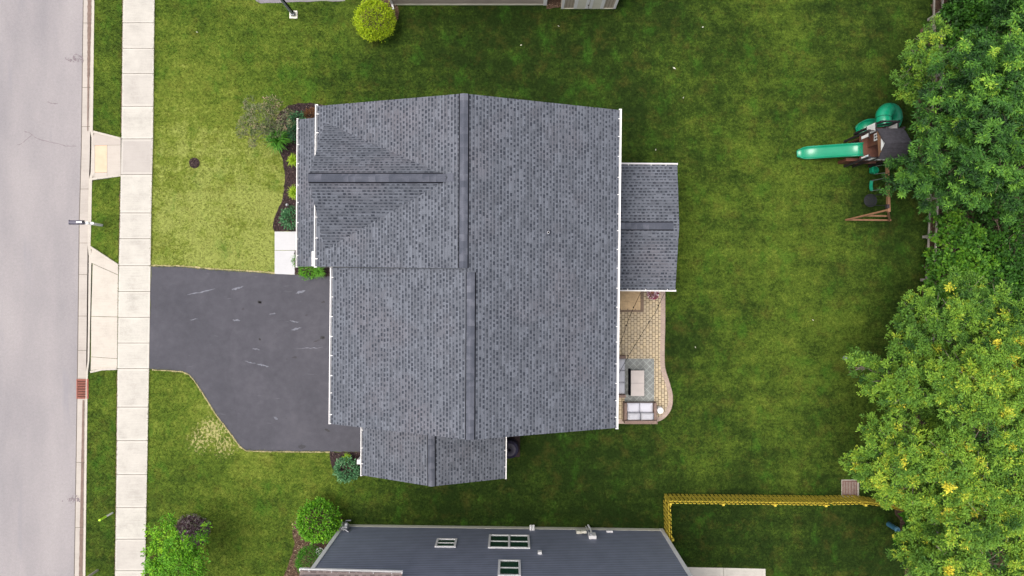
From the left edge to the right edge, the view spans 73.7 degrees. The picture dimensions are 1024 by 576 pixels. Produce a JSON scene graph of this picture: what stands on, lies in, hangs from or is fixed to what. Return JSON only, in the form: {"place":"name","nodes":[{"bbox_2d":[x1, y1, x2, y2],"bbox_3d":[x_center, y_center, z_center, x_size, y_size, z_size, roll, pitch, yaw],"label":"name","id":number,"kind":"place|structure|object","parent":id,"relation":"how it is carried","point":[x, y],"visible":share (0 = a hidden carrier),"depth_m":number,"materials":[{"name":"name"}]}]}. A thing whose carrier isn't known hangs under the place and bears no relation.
{"place":"outdoors","nodes":[
{"label":"outdoors","id":0,"kind":"place"},
{"bbox_2d":[0,0,82,575],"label":"road","id":1,"kind":"structure","parent":0,"point":[40,40],"depth_m":32.62,"materials":[{"name":"grey asphalt"}]},
{"bbox_2d":[62,495,79,501],"bbox_3d":[-21.068,10.117,32.611,0.871,0.001,0.383,-12,90,0],"label":"tar spatter","id":2,"kind":"object","parent":1,"relation":"on","point":[75,498],"visible":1,"depth_m":32.61,"materials":[{"name":"black asphalt"}]},
{"bbox_2d":[65,54,83,61],"bbox_3d":[-20.909,-10.986,32.611,0.890,0.001,0.426,0,90,0],"label":"tar spatter","id":3,"kind":"object","parent":1,"relation":"on","point":[70,60],"visible":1,"depth_m":32.61,"materials":[{"name":"grey asphalt"}]},
{"bbox_2d":[75,0,91,575],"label":"gutter pan","id":4,"kind":"object","parent":1,"relation":"on","point":[83,252],"visible":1,"depth_m":32.62,"materials":[{"name":"concrete"}]},
{"bbox_2d":[79,400,83,575],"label":"gutter sediment","id":5,"kind":"object","parent":4,"relation":"on","point":[81,522],"visible":1,"depth_m":32.61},
{"bbox_2d":[74,0,90,575],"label":"gutter joint","id":6,"kind":"object","parent":4,"relation":"on","point":[78,294],"visible":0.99,"depth_m":32.61,"materials":[{"name":"grey concrete"}]},
{"bbox_2d":[76,379,88,398],"bbox_3d":[-20.454,4.805,32.583,0.610,0.235,0.955,0,90,0],"label":"storm drain","id":7,"kind":"object","parent":4,"relation":"in","point":[82,388],"visible":1,"depth_m":32.53,"materials":[{"name":"metal"}]},
{"bbox_2d":[87,0,90,130],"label":"gutter sediment","id":8,"kind":"object","parent":4,"relation":"on","point":[88,34],"visible":1,"depth_m":32.61,"materials":[{"name":"soil"}]},
{"bbox_2d":[86,133,90,367],"bbox_3d":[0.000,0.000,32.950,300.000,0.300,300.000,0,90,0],"label":"curb","id":9,"kind":"structure","parent":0,"point":[88,271],"depth_m":32.80,"materials":[{"name":"grey concrete"}]},
{"bbox_2d":[115,0,154,575],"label":"sidewalk","id":10,"kind":"structure","parent":0,"point":[135,222],"depth_m":32.47,"materials":[{"name":"concrete"}]},
{"bbox_2d":[149,266,360,451],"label":"driveway","id":11,"kind":"structure","parent":0,"point":[288,387],"depth_m":32.49,"materials":[{"name":"grey asphalt"}]},
{"bbox_2d":[256,0,344,2],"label":"driveway of next house","id":12,"kind":"structure","parent":0,"point":[271,1],"depth_m":32.49,"materials":[{"name":"grey concrete"}]},
{"bbox_2d":[86,0,932,575],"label":"lawn","id":13,"kind":"structure","parent":0,"point":[714,406],"depth_m":32.50,"materials":[{"name":"green plant"}]},
{"bbox_2d":[68,220,102,225],"bbox_3d":[-19.812,-3.017,31.872,1.025,1.255,0.210,0,90,0],"label":"mailbox","id":14,"kind":"object","parent":13,"relation":"on","point":[76,222],"visible":1,"depth_m":31.36,"materials":[{"name":"metal"}]},
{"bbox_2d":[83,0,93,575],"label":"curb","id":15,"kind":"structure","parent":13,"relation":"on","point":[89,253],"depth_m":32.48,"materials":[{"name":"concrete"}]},
{"bbox_2d":[89,131,120,372],"bbox_3d":[-19.394,-1.738,32.520,1.559,0.097,11.331,0,90,0],"label":"driveway apron","id":16,"kind":"object","parent":13,"relation":"on","point":[105,304],"visible":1,"depth_m":32.52,"materials":[{"name":"concrete"}]},
{"bbox_2d":[95,145,106,171],"bbox_3d":[-19.590,-6.153,32.537,0.600,0.042,1.290,0,90,0],"label":"warning pad","id":17,"kind":"object","parent":16,"relation":"on","point":[100,158],"visible":1,"depth_m":32.54,"materials":[{"name":"beige concrete"}]},
{"bbox_2d":[98,512,113,520],"bbox_3d":[-19.007,10.700,31.975,0.100,1.050,0.095,0,90,0],"label":"utility marker","id":18,"kind":"object","parent":13,"relation":"on","point":[102,518],"visible":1,"depth_m":31.83,"materials":[{"name":"plastic"}]},
{"bbox_2d":[114,377,116,573],"bbox_3d":[-18.840,8.810,32.491,0.089,0.001,9.565,1,90,0],"label":"turf edge","id":19,"kind":"object","parent":13,"relation":"on","point":[115,467],"visible":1,"depth_m":32.49,"materials":[{"name":"green plant"}]},
{"bbox_2d":[121,2,122,132],"bbox_3d":[-18.533,-14.103,32.491,0.073,0.001,13.486,1,90,0],"label":"turf edge","id":20,"kind":"object","parent":13,"relation":"on","point":[121,70],"visible":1,"depth_m":32.49,"materials":[{"name":"green plant"}]},
{"bbox_2d":[176,516,208,545],"bbox_3d":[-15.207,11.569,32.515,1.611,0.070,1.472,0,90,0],"label":"mulch bed","id":21,"kind":"object","parent":13,"relation":"on","point":[196,519],"visible":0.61,"depth_m":32.48,"materials":[{"name":"brown wood"}]},
{"bbox_2d":[140,512,212,575],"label":"young tree","id":22,"kind":"object","parent":21,"relation":"on","point":[169,559],"visible":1,"depth_m":29.41,"materials":[{"name":"green plant"}]},
{"bbox_2d":[174,513,210,543],"bbox_3d":[-15.133,11.411,32.365,1.852,0.315,1.534,0,90,0],"label":"mauve groundcover","id":23,"kind":"object","parent":21,"relation":"on","point":[190,524],"visible":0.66,"depth_m":32.35,"materials":[{"name":"purple plant"}]},
{"bbox_2d":[189,158,199,167],"bbox_3d":[-15.114,-5.951,32.515,0.496,0.070,0.498,0,90,0],"label":"manhole cover","id":24,"kind":"object","parent":13,"relation":"on","point":[195,162],"visible":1,"depth_m":32.48,"materials":[{"name":"black metal"}]},
{"bbox_2d":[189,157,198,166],"bbox_3d":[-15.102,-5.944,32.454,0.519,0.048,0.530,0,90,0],"label":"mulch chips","id":25,"kind":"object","parent":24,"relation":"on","point":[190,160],"visible":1,"depth_m":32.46,"materials":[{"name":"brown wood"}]},
{"bbox_2d":[151,265,291,274],"bbox_3d":[-13.808,-0.892,32.479,6.733,0.001,0.149,4,90,0],"label":"turf edge","id":26,"kind":"object","parent":13,"relation":"on","point":[217,268],"visible":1,"depth_m":32.48,"materials":[{"name":"green plant"}]},
{"bbox_2d":[153,369,328,452],"bbox_3d":[-13.188,6.389,32.479,9.338,0.001,1.902,29,90,0],"label":"turf edge","id":27,"kind":"object","parent":13,"relation":"on","point":[228,430],"visible":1,"depth_m":32.48,"materials":[{"name":"green plant"}]},
{"bbox_2d":[275,232,295,274],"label":"front walk","id":28,"kind":"structure","parent":13,"relation":"on","point":[284,241],"depth_m":32.47,"materials":[{"name":"concrete"}]},
{"bbox_2d":[280,0,297,18],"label":"lamp post","id":29,"kind":"object","parent":13,"relation":"on","point":[293,14],"visible":1,"depth_m":32.17,"materials":[{"name":"grey metal"}]},
{"bbox_2d":[270,102,322,231],"bbox_3d":[-10.080,-5.742,32.515,2.881,0.070,6.130,0,90,0],"label":"mulch bed","id":30,"kind":"object","parent":13,"relation":"on","point":[287,168],"visible":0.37,"depth_m":32.48,"materials":[{"name":"brown wood"}]},
{"bbox_2d":[235,94,296,147],"bbox_3d":[-11.078,-7.462,30.904,3.042,3.219,2.282,0,90,0],"label":"ornamental tree","id":31,"kind":"object","parent":30,"relation":"on","point":[275,126],"visible":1,"depth_m":30.12,"materials":[{"name":"green plant"}]},
{"bbox_2d":[264,129,292,153],"bbox_3d":[-10.974,-6.928,32.068,1.545,0.824,1.530,0,90,0],"label":"daylily","id":32,"kind":"object","parent":30,"relation":"on","point":[279,142],"visible":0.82,"depth_m":31.83,"materials":[{"name":"green plant"}]},
{"bbox_2d":[278,205,295,229],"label":"leafy bush","id":33,"kind":"object","parent":30,"relation":"on","point":[285,216],"visible":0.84,"depth_m":31.96,"materials":[{"name":"green plant"}]},
{"bbox_2d":[285,122,296,143],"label":"leafy bush","id":34,"kind":"object","parent":30,"relation":"on","point":[291,134],"visible":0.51,"depth_m":31.90,"materials":[{"name":"green plant"}]},
{"bbox_2d":[287,185,295,199],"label":"ornamental grass","id":35,"kind":"object","parent":30,"relation":"on","point":[292,190],"depth_m":32.04,"materials":[{"name":"green plant"}]},
{"bbox_2d":[287,152,295,166],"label":"ornamental grass","id":36,"kind":"object","parent":30,"relation":"on","point":[291,159],"depth_m":32.03,"materials":[{"name":"green plant"}]},
{"bbox_2d":[286,109,306,132],"bbox_3d":[-10.063,-7.811,32.041,1.243,0.937,1.141,0,90,0],"label":"leafy bush","id":37,"kind":"object","parent":30,"relation":"on","point":[298,114],"visible":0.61,"depth_m":31.88,"materials":[{"name":"green plant"}]},
{"bbox_2d":[303,106,314,118],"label":"red brown bush","id":38,"kind":"object","parent":30,"relation":"on","point":[306,114],"visible":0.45,"depth_m":31.94,"materials":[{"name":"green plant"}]},
{"bbox_2d":[294,250,329,276],"bbox_3d":[-9.352,-1.182,32.515,1.992,0.070,1.293,0,90,0],"label":"mulch bed","id":39,"kind":"object","parent":13,"relation":"on","point":[327,274],"visible":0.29,"depth_m":32.48,"materials":[{"name":"brown wood"}]},
{"bbox_2d":[291,255,298,267],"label":"green bush","id":40,"kind":"object","parent":39,"relation":"on","point":[294,258],"visible":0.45,"depth_m":32.17,"materials":[{"name":"green plant"}]},
{"bbox_2d":[299,266,316,280],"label":"green bush","id":41,"kind":"object","parent":39,"relation":"on","point":[308,270],"visible":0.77,"depth_m":32.05,"materials":[{"name":"green plant"}]},
{"bbox_2d":[313,267,325,276],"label":"ornamental grass","id":42,"kind":"object","parent":39,"relation":"on","point":[320,272],"depth_m":32.04,"materials":[{"name":"green plant"}]},
{"bbox_2d":[284,506,343,575],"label":"mulch bed","id":43,"kind":"object","parent":13,"relation":"on","point":[294,560],"visible":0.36,"depth_m":32.48,"materials":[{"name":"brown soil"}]},
{"bbox_2d":[294,544,322,573],"bbox_3d":[-9.380,12.725,31.782,1.660,1.457,1.557,-20,90,0],"label":"clipped hedge","id":44,"kind":"object","parent":43,"relation":"on","point":[300,556],"visible":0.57,"depth_m":31.62,"materials":[{"name":"green plant"}]},
{"bbox_2d":[293,496,342,546],"bbox_3d":[-9.000,10.797,31.613,2.341,1.801,2.382,0,90,0],"label":"round bush","id":45,"kind":"object","parent":43,"relation":"on","point":[327,533],"visible":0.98,"depth_m":31.23,"materials":[{"name":"green plant"}]},
{"bbox_2d":[341,520,350,531],"bbox_3d":[-7.775,11.088,31.942,0.633,1.115,0.353,11,90,0],"label":"gas meter","id":46,"kind":"object","parent":13,"relation":"on","point":[344,526],"visible":0.98,"depth_m":31.68,"materials":[{"name":"grey metal"}]},
{"bbox_2d":[329,452,364,476],"bbox_3d":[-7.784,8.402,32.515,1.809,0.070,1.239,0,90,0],"label":"mulch bed","id":47,"kind":"object","parent":13,"relation":"on","point":[342,453],"visible":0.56,"depth_m":32.48,"materials":[{"name":"brown wood"}]},
{"bbox_2d":[332,455,359,483],"bbox_3d":[-7.739,8.503,32.016,1.421,0.992,1.412,0,90,0],"label":"leafy bush","id":48,"kind":"object","parent":47,"relation":"on","point":[338,472],"visible":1,"depth_m":31.91,"materials":[{"name":"green plant"}]},
{"bbox_2d":[359,0,398,31],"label":"mulch bed","id":49,"kind":"object","parent":13,"relation":"on","point":[394,9],"visible":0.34,"depth_m":32.48,"materials":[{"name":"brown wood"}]},
{"bbox_2d":[350,0,396,42],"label":"round bush","id":50,"kind":"object","parent":49,"relation":"on","point":[359,12],"visible":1,"depth_m":31.38,"materials":[{"name":"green plant"}]},
{"bbox_2d":[113,0,674,574],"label":"turf fringe","id":51,"kind":"object","parent":13,"relation":"on","point":[193,268],"visible":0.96,"depth_m":32.48,"materials":[{"name":"green plant"}]},
{"bbox_2d":[389,0,546,8],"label":"beige house","id":52,"kind":"structure","parent":13,"relation":"on","point":[468,2],"depth_m":32.22,"materials":[{"name":"beige"}]},
{"bbox_2d":[296,93,678,486],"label":"two storey house","id":53,"kind":"structure","parent":13,"relation":"on","point":[486,260],"depth_m":25.86,"materials":[{"name":"grey"}]},
{"bbox_2d":[619,293,664,372],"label":"string lights","id":54,"kind":"object","parent":53,"relation":"hanging from","point":[641,334],"visible":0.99,"depth_m":29.97,"materials":[{"name":"black plastic"}]},
{"bbox_2d":[299,524,691,575],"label":"blue grey house","id":55,"kind":"structure","parent":13,"relation":"on","point":[398,550],"depth_m":29.32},
{"bbox_2d":[435,538,456,547],"bbox_3d":[-2.922,11.301,30.288,0.918,0.975,0.052,1,90,0],"label":"window","id":56,"kind":"structure","parent":55,"relation":"in","point":[440,542],"depth_m":30.27,"materials":[{"name":"white glass"}]},
{"bbox_2d":[488,534,529,548],"bbox_3d":[-0.128,11.339,30.564,1.847,1.564,0.052,1,90,0],"label":"window","id":57,"kind":"structure","parent":55,"relation":"in","point":[511,541],"depth_m":30.54,"materials":[{"name":"white glass"}]},
{"bbox_2d":[498,559,520,575],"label":"window","id":58,"kind":"structure","parent":55,"relation":"in","point":[505,567],"depth_m":27.65,"materials":[{"name":"white glass"}]},
{"bbox_2d":[507,436,519,458],"bbox_3d":[-0.119,7.546,32.133,1.000,0.775,1.000,0,90,0],"label":"air conditioner","id":59,"kind":"object","parent":13,"relation":"on","point":[513,447],"visible":0.74,"depth_m":31.84,"materials":[{"name":"metal"}]},
{"bbox_2d":[547,0,560,8],"bbox_3d":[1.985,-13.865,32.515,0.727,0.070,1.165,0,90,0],"label":"mulch bed","id":60,"kind":"object","parent":13,"relation":"on","point":[552,6],"visible":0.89,"depth_m":32.48,"materials":[{"name":"brown wood"}]},
{"bbox_2d":[561,0,618,8],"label":"garden shed","id":61,"kind":"structure","parent":13,"relation":"on","point":[588,4],"depth_m":32.00,"materials":[{"name":"white metal"}]},
{"bbox_2d":[577,0,589,8],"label":"door","id":62,"kind":"structure","parent":61,"relation":"in","point":[581,3],"depth_m":31.95,"materials":[{"name":"white metal"}]},
{"bbox_2d":[589,0,601,8],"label":"door","id":63,"kind":"structure","parent":61,"relation":"in","point":[593,3],"depth_m":31.95,"materials":[{"name":"white"}]},
{"bbox_2d":[618,291,672,423],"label":"patio","id":64,"kind":"structure","parent":13,"relation":"on","point":[647,345],"depth_m":32.47,"materials":[{"name":"beige stone"}]},
{"bbox_2d":[619,355,625,397],"bbox_3d":[4.849,4.150,32.095,0.965,0.750,1.951,0,90,0],"label":"long sofa","id":65,"kind":"object","parent":64,"relation":"on","point":[622,358],"visible":0.26,"depth_m":32.05,"materials":[{"name":"fabric"}]},
{"bbox_2d":[620,291,643,311],"bbox_3d":[5.503,0.487,32.414,1.481,0.172,1.300,0,90,0],"label":"paver step","id":66,"kind":"object","parent":64,"relation":"on","point":[628,299],"visible":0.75,"depth_m":32.33,"materials":[{"name":"beige stone"}]},
{"bbox_2d":[625,359,653,401],"bbox_3d":[6.058,4.380,32.464,1.404,0.011,2.047,0,90,0],"label":"rug","id":67,"kind":"object","parent":64,"relation":"on","point":[646,366],"visible":0.64,"depth_m":32.46,"materials":[{"name":"grey fabric"}]},
{"bbox_2d":[628,368,643,395],"bbox_3d":[5.863,4.447,32.245,0.692,0.390,1.247,0,90,0],"label":"coffee table","id":68,"kind":"object","parent":67,"relation":"on","point":[635,382],"visible":1,"depth_m":32.05,"materials":[{"name":"stone"}]},
{"bbox_2d":[622,401,657,423],"bbox_3d":[6.009,5.853,32.095,1.519,0.750,0.951,0,90,0],"label":"wicker loveseat","id":69,"kind":"object","parent":64,"relation":"on","point":[639,412],"visible":1,"depth_m":31.88,"materials":[{"name":"wicker"}]},
{"bbox_2d":[647,291,658,299],"bbox_3d":[6.632,0.256,32.185,0.612,0.570,0.626,0,90,0],"label":"flower pot","id":70,"kind":"object","parent":64,"relation":"on","point":[653,294],"visible":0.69,"depth_m":32.04,"materials":[{"name":"ceramic"}]},
{"bbox_2d":[657,406,662,413],"bbox_3d":[6.972,5.763,32.258,0.350,0.415,0.350,0,90,0],"label":"garden stool","id":71,"kind":"object","parent":64,"relation":"on","point":[659,409],"visible":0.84,"depth_m":32.05,"materials":[{"name":"white ceramic"}]},
{"bbox_2d":[618,291,672,423],"bbox_3d":[7.102,3.367,32.477,2.379,0.046,7.226,18,90,0],"label":"patio border","id":72,"kind":"object","parent":13,"relation":"on","point":[662,364],"visible":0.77,"depth_m":32.45,"materials":[{"name":"grey stone"}]},
{"bbox_2d":[687,567,765,575],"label":"concrete pad","id":73,"kind":"object","parent":13,"relation":"on","point":[702,571],"visible":0.8,"depth_m":32.47,"materials":[{"name":"beige concrete"}]},
{"bbox_2d":[663,494,907,541],"bbox_3d":[12.878,10.724,31.890,11.388,1.219,1.899,0,90,0],"label":"yellow fence","id":74,"kind":"object","parent":13,"relation":"on","point":[817,500],"visible":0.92,"depth_m":31.68,"materials":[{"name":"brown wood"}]},
{"bbox_2d":[841,480,858,496],"bbox_3d":[16.091,9.539,32.525,0.833,0.150,0.845,0,90,0],"label":"wooden crate","id":75,"kind":"object","parent":13,"relation":"on","point":[848,486],"visible":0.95,"depth_m":32.45,"materials":[{"name":"brown wood"}]},
{"bbox_2d":[797,103,911,221],"bbox_3d":[15.750,-5.770,30.694,4.519,3.647,5.223,0,90,0],"label":"play set","id":76,"kind":"object","parent":13,"relation":"on","point":[882,135],"visible":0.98,"depth_m":30.98,"materials":[{"name":"green plastic"}]},
{"bbox_2d":[886,522,899,531],"bbox_3d":[17.924,11.235,32.093,0.250,0.815,0.246,0,90,0],"label":"blue pedestal","id":77,"kind":"object","parent":13,"relation":"on","point":[895,528],"visible":0.93,"depth_m":31.96,"materials":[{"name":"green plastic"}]},
{"bbox_2d":[838,408,964,522],"bbox_3d":[16.089,6.954,28.792,5.366,7.511,4.530,0,90,0],"label":"fine leaf tree","id":78,"kind":"object","parent":13,"relation":"on","point":[904,457],"visible":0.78,"depth_m":26.65,"materials":[{"name":"green plant"}]},
{"bbox_2d":[920,0,943,341],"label":"split rail fence","id":79,"kind":"object","parent":13,"relation":"on","point":[933,198],"visible":0.26,"depth_m":32.04,"materials":[{"name":"brown wood"}]},
{"bbox_2d":[891,0,1023,575],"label":"woodland floor","id":80,"kind":"structure","parent":0,"point":[937,4],"depth_m":32.48,"materials":[{"name":"green plant"}]},
{"bbox_2d":[841,330,954,435],"bbox_3d":[16.088,4.107,29.008,5.405,7.107,3.142,45,90,0],"label":"fine leaf tree","id":81,"kind":"object","parent":80,"relation":"on","point":[902,390],"visible":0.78,"depth_m":27.25,"materials":[{"name":"green plant"}]},
{"bbox_2d":[893,509,929,558],"bbox_3d":[17.956,11.184,31.248,1.652,2.576,2.500,-26,90,0],"label":"leafy shrub","id":82,"kind":"object","parent":80,"relation":"on","point":[903,516],"visible":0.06,"depth_m":30.73,"materials":[{"name":"green plant"}]},
{"bbox_2d":[889,14,958,106],"bbox_3d":[17.743,-9.631,29.995,2.762,5.140,4.284,34,90,0],"label":"leaf tree","id":83,"kind":"object","parent":80,"relation":"on","point":[917,60],"visible":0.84,"depth_m":28.41,"materials":[{"name":"green plant"}]},
{"bbox_2d":[877,82,1005,214],"bbox_3d":[17.758,-5.364,28.940,5.184,7.260,4.712,21,90,0],"label":"broad leaf tree","id":84,"kind":"object","parent":80,"relation":"on","point":[923,180],"visible":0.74,"depth_m":26.96,"materials":[{"name":"green plant"}]},
{"bbox_2d":[885,490,1023,575],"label":"fine leaf tree","id":85,"kind":"object","parent":80,"relation":"on","point":[913,556],"visible":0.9,"depth_m":25.54,"materials":[{"name":"green plant"}]},
{"bbox_2d":[886,265,1023,387],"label":"fine leaf tree","id":86,"kind":"object","parent":80,"relation":"on","point":[976,308],"visible":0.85,"depth_m":26.32,"materials":[{"name":"green plant"}]},
{"bbox_2d":[895,0,1023,572],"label":"fallen leaves","id":87,"kind":"object","parent":80,"relation":"on","point":[931,310],"visible":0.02,"depth_m":32.46,"materials":[{"name":"plant"}]},
{"bbox_2d":[921,207,1000,308],"bbox_3d":[19.936,-1.237,31.029,2.972,3.044,5.062,0,90,0],"label":"vine thicket","id":88,"kind":"object","parent":80,"relation":"on","point":[975,259],"visible":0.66,"depth_m":30.46,"materials":[{"name":"green plant"}]},
{"bbox_2d":[914,427,1023,563],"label":"fine leaf tree","id":89,"kind":"object","parent":80,"relation":"on","point":[1006,522],"visible":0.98,"depth_m":24.11,"materials":[{"name":"green plant"}]},
{"bbox_2d":[919,0,1023,575],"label":"undergrowth","id":90,"kind":"object","parent":80,"relation":"on","point":[976,215],"visible":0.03,"depth_m":32.02,"materials":[{"name":"green plant"}]},
{"bbox_2d":[920,12,1023,152],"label":"broad leaf tree","id":91,"kind":"object","parent":80,"relation":"on","point":[978,84],"visible":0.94,"depth_m":24.65,"materials":[{"name":"green plant"}]},
{"bbox_2d":[924,299,1023,455],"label":"fine leaf tree","id":92,"kind":"object","parent":80,"relation":"on","point":[1001,386],"visible":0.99,"depth_m":24.35,"materials":[{"name":"green plant"}]},
{"bbox_2d":[935,0,1021,64],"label":"dark shrub","id":93,"kind":"object","parent":80,"relation":"on","point":[969,13],"visible":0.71,"depth_m":29.53,"materials":[{"name":"green plant"}]},
{"bbox_2d":[945,97,1023,225],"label":"broad leaf tree","id":94,"kind":"object","parent":80,"relation":"on","point":[1008,187],"visible":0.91,"depth_m":25.18,"materials":[{"name":"green plant"}]},
{"bbox_2d":[962,0,1023,49],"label":"broad leaf tree","id":95,"kind":"object","parent":80,"relation":"on","point":[1000,18],"visible":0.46,"depth_m":26.35,"materials":[{"name":"green plant"}]},
{"bbox_2d":[966,200,1023,323],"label":"vine thicket","id":96,"kind":"object","parent":80,"relation":"on","point":[1003,254],"visible":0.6,"depth_m":30.10,"materials":[{"name":"green plant"}]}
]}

